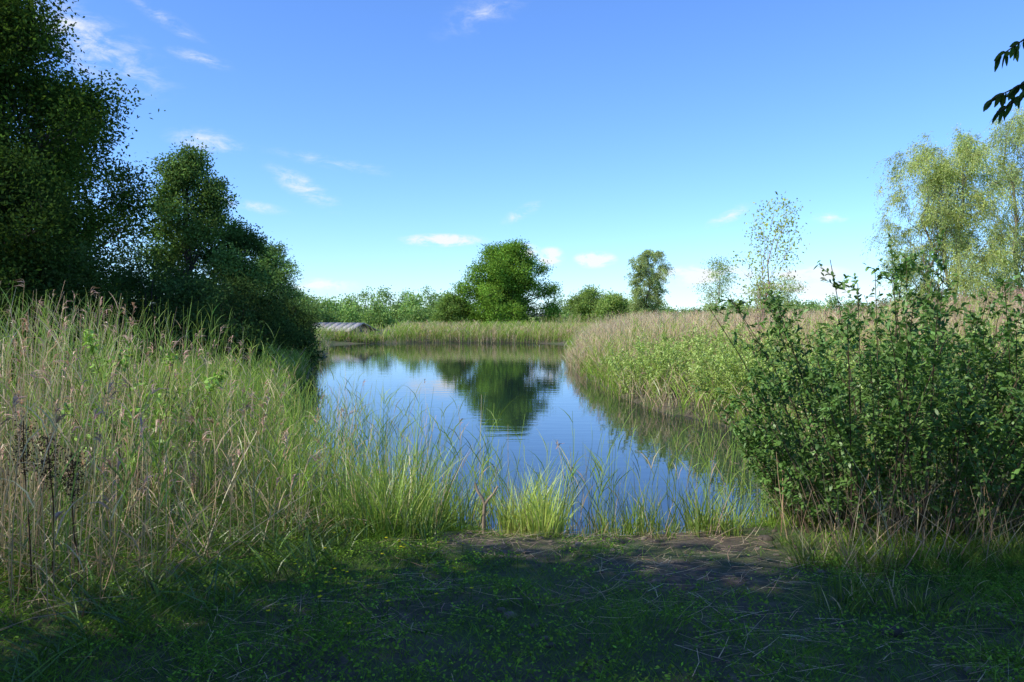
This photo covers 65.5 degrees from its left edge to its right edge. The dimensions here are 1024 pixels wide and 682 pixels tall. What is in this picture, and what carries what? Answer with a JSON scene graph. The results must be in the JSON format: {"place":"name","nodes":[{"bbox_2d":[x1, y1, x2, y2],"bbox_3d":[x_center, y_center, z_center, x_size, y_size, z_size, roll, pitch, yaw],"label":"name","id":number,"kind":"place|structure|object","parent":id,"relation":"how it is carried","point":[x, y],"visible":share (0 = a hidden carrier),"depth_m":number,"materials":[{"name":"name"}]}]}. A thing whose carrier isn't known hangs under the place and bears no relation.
{"place":"outdoors","nodes":[
{"label":"outdoors","id":0,"kind":"place"},
{"bbox_2d":[0,313,1023,681],"bbox_3d":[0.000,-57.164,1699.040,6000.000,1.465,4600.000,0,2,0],"label":"ground","id":1,"kind":"structure","parent":0,"point":[698,567],"depth_m":4.74,"materials":[{"name":"soil"}]},
{"bbox_2d":[0,88,38,157],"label":"ash tree","id":2,"kind":"object","parent":1,"relation":"on","point":[9,113],"visible":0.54,"depth_m":17.62,"materials":[{"name":"green plant"}]},
{"bbox_2d":[6,407,88,588],"bbox_3d":[-2.958,1.013,5.090,0.450,1.207,0.260,0,2,-8],"label":"dried dock plant","id":3,"kind":"object","parent":1,"relation":"on","point":[48,460],"visible":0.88,"depth_m":5.08,"materials":[{"name":"brown plant"}]},
{"bbox_2d":[0,130,100,401],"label":"ash tree","id":4,"kind":"object","parent":1,"relation":"on","point":[35,210],"visible":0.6,"depth_m":15.99,"materials":[{"name":"green plant"}]},
{"bbox_2d":[0,230,145,400],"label":"bank shrub","id":5,"kind":"object","parent":1,"relation":"on","point":[80,252],"visible":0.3,"depth_m":16.70,"materials":[{"name":"green plant"}]},
{"bbox_2d":[0,0,165,379],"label":"ash tree","id":6,"kind":"object","parent":1,"relation":"on","point":[26,37],"visible":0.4,"depth_m":18.56,"materials":[{"name":"green plant"}]},
{"bbox_2d":[5,66,171,362],"bbox_3d":[-14.152,-3.701,24.525,7.135,10.111,6.372,-1,2,-32],"label":"ash tree","id":7,"kind":"object","parent":1,"relation":"on","point":[122,194],"visible":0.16,"depth_m":25.40,"materials":[{"name":"green plant"}]},
{"bbox_2d":[67,230,173,377],"bbox_3d":[-11.857,-0.975,23.058,4.312,4.990,4.532,0,2,0],"label":"bank shrub","id":8,"kind":"object","parent":1,"relation":"on","point":[138,253],"visible":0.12,"depth_m":23.29,"materials":[{"name":"green plant"}]},
{"bbox_2d":[57,329,228,506],"bbox_3d":[-3.479,0.720,7.445,1.458,1.774,1.042,-1,2,-34],"label":"elder sapling","id":9,"kind":"object","parent":1,"relation":"on","point":[168,358],"visible":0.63,"depth_m":7.39,"materials":[{"name":"green plant"}]},
{"bbox_2d":[87,247,276,383],"bbox_3d":[-8.482,-0.304,20.416,4.605,4.087,4.590,0,2,0],"label":"bank shrub","id":10,"kind":"object","parent":1,"relation":"on","point":[188,292],"visible":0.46,"depth_m":19.60,"materials":[{"name":"green plant"}]},
{"bbox_2d":[129,136,262,348],"bbox_3d":[-11.745,-2.932,29.038,4.951,8.595,5.208,-1,2,-35],"label":"poplar tree","id":11,"kind":"object","parent":1,"relation":"on","point":[197,225],"visible":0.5,"depth_m":28.33,"materials":[{"name":"green plant"}]},
{"bbox_2d":[0,279,423,624],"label":"reed bed","id":12,"kind":"object","parent":1,"relation":"on","point":[25,404],"visible":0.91,"depth_m":7.17,"materials":[{"name":"green plant"}]},
{"bbox_2d":[168,313,277,378],"bbox_3d":[-6.933,0.506,19.088,2.719,2.451,2.526,-1,2,-22],"label":"bank shrub","id":13,"kind":"object","parent":1,"relation":"on","point":[238,334],"visible":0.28,"depth_m":18.77,"materials":[{"name":"green plant"}]},
{"bbox_2d":[0,439,471,681],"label":"grass tangle","id":14,"kind":"object","parent":1,"relation":"on","point":[157,591],"depth_m":5.68,"materials":[{"name":"green plant"}]},
{"bbox_2d":[200,215,290,337],"bbox_3d":[-10.404,-1.741,30.496,3.961,6.160,4.295,0,2,0],"label":"poplar tree","id":15,"kind":"object","parent":1,"relation":"on","point":[243,238],"visible":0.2,"depth_m":30.16,"materials":[{"name":"green plant"}]},
{"bbox_2d":[174,265,320,362],"bbox_3d":[-8.458,-0.329,24.669,3.822,4.078,4.272,1,2,34],"label":"bank shrub","id":16,"kind":"object","parent":1,"relation":"on","point":[238,300],"visible":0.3,"depth_m":24.59,"materials":[{"name":"green plant"}]},
{"bbox_2d":[231,282,299,347],"bbox_3d":[-9.208,-0.499,28.639,3.075,3.713,4.269,0,2,0],"label":"bank shrub","id":17,"kind":"object","parent":1,"relation":"on","point":[284,305],"visible":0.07,"depth_m":28.72,"materials":[{"name":"green plant"}]},
{"bbox_2d":[247,238,316,319],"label":"willow tree","id":18,"kind":"object","parent":1,"relation":"on","point":[277,258],"visible":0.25,"depth_m":40.43,"materials":[{"name":"green plant"}]},
{"bbox_2d":[252,317,329,375],"bbox_3d":[-7.883,0.377,26.906,3.474,2.492,2.471,0,2,0],"label":"bank shrub","id":19,"kind":"object","parent":1,"relation":"on","point":[306,344],"visible":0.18,"depth_m":27.10,"materials":[{"name":"green plant"}]},
{"bbox_2d":[267,292,325,360],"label":"bank shrub","id":20,"kind":"object","parent":1,"relation":"on","point":[296,309],"visible":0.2,"depth_m":33.88,"materials":[{"name":"green plant"}]},
{"bbox_2d":[287,303,323,346],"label":"bank shrub","id":21,"kind":"object","parent":1,"relation":"on","point":[312,324],"depth_m":38.12,"materials":[{"name":"green plant"}]},
{"bbox_2d":[97,316,540,338],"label":"meadow grass","id":22,"kind":"structure","parent":1,"relation":"on","point":[384,329],"depth_m":74.14,"materials":[{"name":"green plant"}]},
{"bbox_2d":[313,322,376,338],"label":"wooden shed","id":23,"kind":"structure","parent":1,"relation":"on","point":[360,326],"depth_m":60.06,"materials":[{"name":"grey wood"}]},
{"bbox_2d":[320,329,390,342],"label":"shore grass","id":24,"kind":"structure","parent":1,"relation":"on","point":[376,337],"depth_m":58.16,"materials":[{"name":"green plant"}]},
{"bbox_2d":[106,318,617,446],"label":"reed bed","id":25,"kind":"object","parent":1,"relation":"on","point":[507,330],"visible":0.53,"depth_m":57.28,"materials":[{"name":"green plant"}]},
{"bbox_2d":[266,532,519,639],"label":"buttercup flowers","id":26,"kind":"object","parent":1,"relation":"on","point":[367,585],"visible":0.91,"depth_m":5.16,"materials":[{"name":"yellow plant"}]},
{"bbox_2d":[429,290,476,323],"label":"maple tree","id":27,"kind":"object","parent":1,"relation":"on","point":[446,307],"visible":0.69,"depth_m":69.38,"materials":[{"name":"green plant"}]},
{"bbox_2d":[474,483,498,533],"bbox_3d":[-0.237,1.614,7.359,0.231,0.605,0.048,0,2,6],"label":"forked stick","id":28,"kind":"object","parent":1,"relation":"on","point":[484,502],"visible":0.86,"depth_m":7.35,"materials":[{"name":"wood"}]},
{"bbox_2d":[447,235,566,327],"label":"maple tree","id":29,"kind":"object","parent":1,"relation":"on","point":[501,286],"visible":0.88,"depth_m":69.37,"materials":[{"name":"green plant"}]},
{"bbox_2d":[0,479,1023,681],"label":"lawn grass","id":30,"kind":"structure","parent":1,"relation":"on","point":[939,538],"depth_m":4.72,"materials":[{"name":"green plant"}]},
{"bbox_2d":[197,390,826,542],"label":"sedge grass","id":31,"kind":"structure","parent":1,"relation":"on","point":[543,517],"depth_m":7.28,"materials":[{"name":"green plant"}]},
{"bbox_2d":[2,497,1023,681],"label":"straw litter","id":32,"kind":"object","parent":1,"relation":"on","point":[519,534],"visible":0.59,"depth_m":4.99,"materials":[{"name":"plant"}]},
{"bbox_2d":[559,284,612,324],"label":"willow shrub","id":33,"kind":"object","parent":1,"relation":"on","point":[580,303],"visible":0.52,"depth_m":65.36,"materials":[{"name":"green plant"}]},
{"bbox_2d":[583,288,637,322],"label":"willow shrub","id":34,"kind":"object","parent":1,"relation":"on","point":[618,302],"visible":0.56,"depth_m":63.45,"materials":[{"name":"green plant"}]},
{"bbox_2d":[623,249,675,320],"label":"willow tree","id":35,"kind":"object","parent":1,"relation":"on","point":[651,277],"visible":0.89,"depth_m":59.40,"materials":[{"name":"green plant"}]},
{"bbox_2d":[291,284,1018,328],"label":"distant bushes","id":36,"kind":"object","parent":1,"relation":"on","point":[376,313],"visible":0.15,"depth_m":92.45,"materials":[{"name":"green plant"}]},
{"bbox_2d":[411,522,1018,679],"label":"soil clods","id":37,"kind":"object","parent":1,"relation":"on","point":[897,631],"visible":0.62,"depth_m":5.10,"materials":[{"name":"brown soil"}]},
{"bbox_2d":[692,253,747,324],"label":"birch tree","id":38,"kind":"object","parent":1,"relation":"on","point":[719,289],"visible":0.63,"depth_m":41.87,"materials":[{"name":"green plant"}]},
{"bbox_2d":[730,278,785,317],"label":"birch tree","id":39,"kind":"object","parent":1,"relation":"on","point":[754,306],"visible":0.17,"depth_m":40.89,"materials":[{"name":"green plant"}]},
{"bbox_2d":[722,191,811,357],"bbox_3d":[6.863,-1.459,21.355,2.132,5.222,2.287,-1,2,-33],"label":"young aspen tree","id":40,"kind":"object","parent":1,"relation":"on","point":[767,249],"visible":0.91,"depth_m":21.38,"materials":[{"name":"green plant"}]},
{"bbox_2d":[539,286,1023,484],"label":"reed bed","id":41,"kind":"object","parent":1,"relation":"on","point":[584,342],"visible":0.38,"depth_m":23.27,"materials":[{"name":"plant"}]},
{"bbox_2d":[772,271,808,317],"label":"birch tree","id":42,"kind":"object","parent":1,"relation":"on","point":[786,297],"visible":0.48,"depth_m":42.75,"materials":[{"name":"green plant"}]},
{"bbox_2d":[599,310,1023,445],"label":"willow scrub","id":43,"kind":"object","parent":1,"relation":"on","point":[722,371],"visible":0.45,"depth_m":17.86,"materials":[{"name":"green plant"}]},
{"bbox_2d":[712,371,939,529],"bbox_3d":[2.941,1.087,7.523,1.692,1.573,1.835,-1,2,-17],"label":"privet bush","id":44,"kind":"object","parent":1,"relation":"on","point":[755,458],"visible":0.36,"depth_m":7.50,"materials":[{"name":"green plant"}]},
{"bbox_2d":[690,230,1023,546],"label":"privet bush","id":45,"kind":"object","parent":1,"relation":"on","point":[904,400],"visible":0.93,"depth_m":6.60,"materials":[{"name":"green plant"}]},
{"bbox_2d":[726,439,1023,669],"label":"dry stalks","id":46,"kind":"object","parent":1,"relation":"on","point":[888,569],"visible":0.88,"depth_m":5.80,"materials":[{"name":"green plant"}]},
{"bbox_2d":[809,271,1023,527],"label":"privet bush","id":47,"kind":"object","parent":1,"relation":"on","point":[1014,342],"visible":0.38,"depth_m":6.87,"materials":[{"name":"green plant"}]},
{"bbox_2d":[862,123,1023,323],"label":"willow tree","id":48,"kind":"object","parent":1,"relation":"on","point":[940,212],"visible":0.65,"depth_m":23.31,"materials":[{"name":"green plant"}]},
{"bbox_2d":[926,107,1023,322],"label":"willow tree","id":49,"kind":"object","parent":1,"relation":"on","point":[1018,130],"visible":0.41,"depth_m":25.24,"materials":[{"name":"green plant"}]},
{"bbox_2d":[983,39,1023,123],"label":"walnut tree","id":50,"kind":"object","parent":1,"relation":"on","point":[1003,111],"visible":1,"depth_m":3.06,"materials":[{"name":"green plant"}]},
{"bbox_2d":[6,0,1023,312],"label":"sky","id":51,"kind":"structure","parent":0,"point":[388,142],"materials":[{"name":"blue"}]},
{"bbox_2d":[264,342,865,536],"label":"pond water","id":52,"kind":"structure","parent":0,"point":[542,383],"depth_m":16.04,"materials":[{"name":"blue liquid"}]},
{"bbox_2d":[237,367,875,535],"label":"emergent reeds","id":53,"kind":"object","parent":52,"relation":"in","point":[362,410],"visible":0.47,"depth_m":9.18,"materials":[{"name":"green plant"}]}
]}

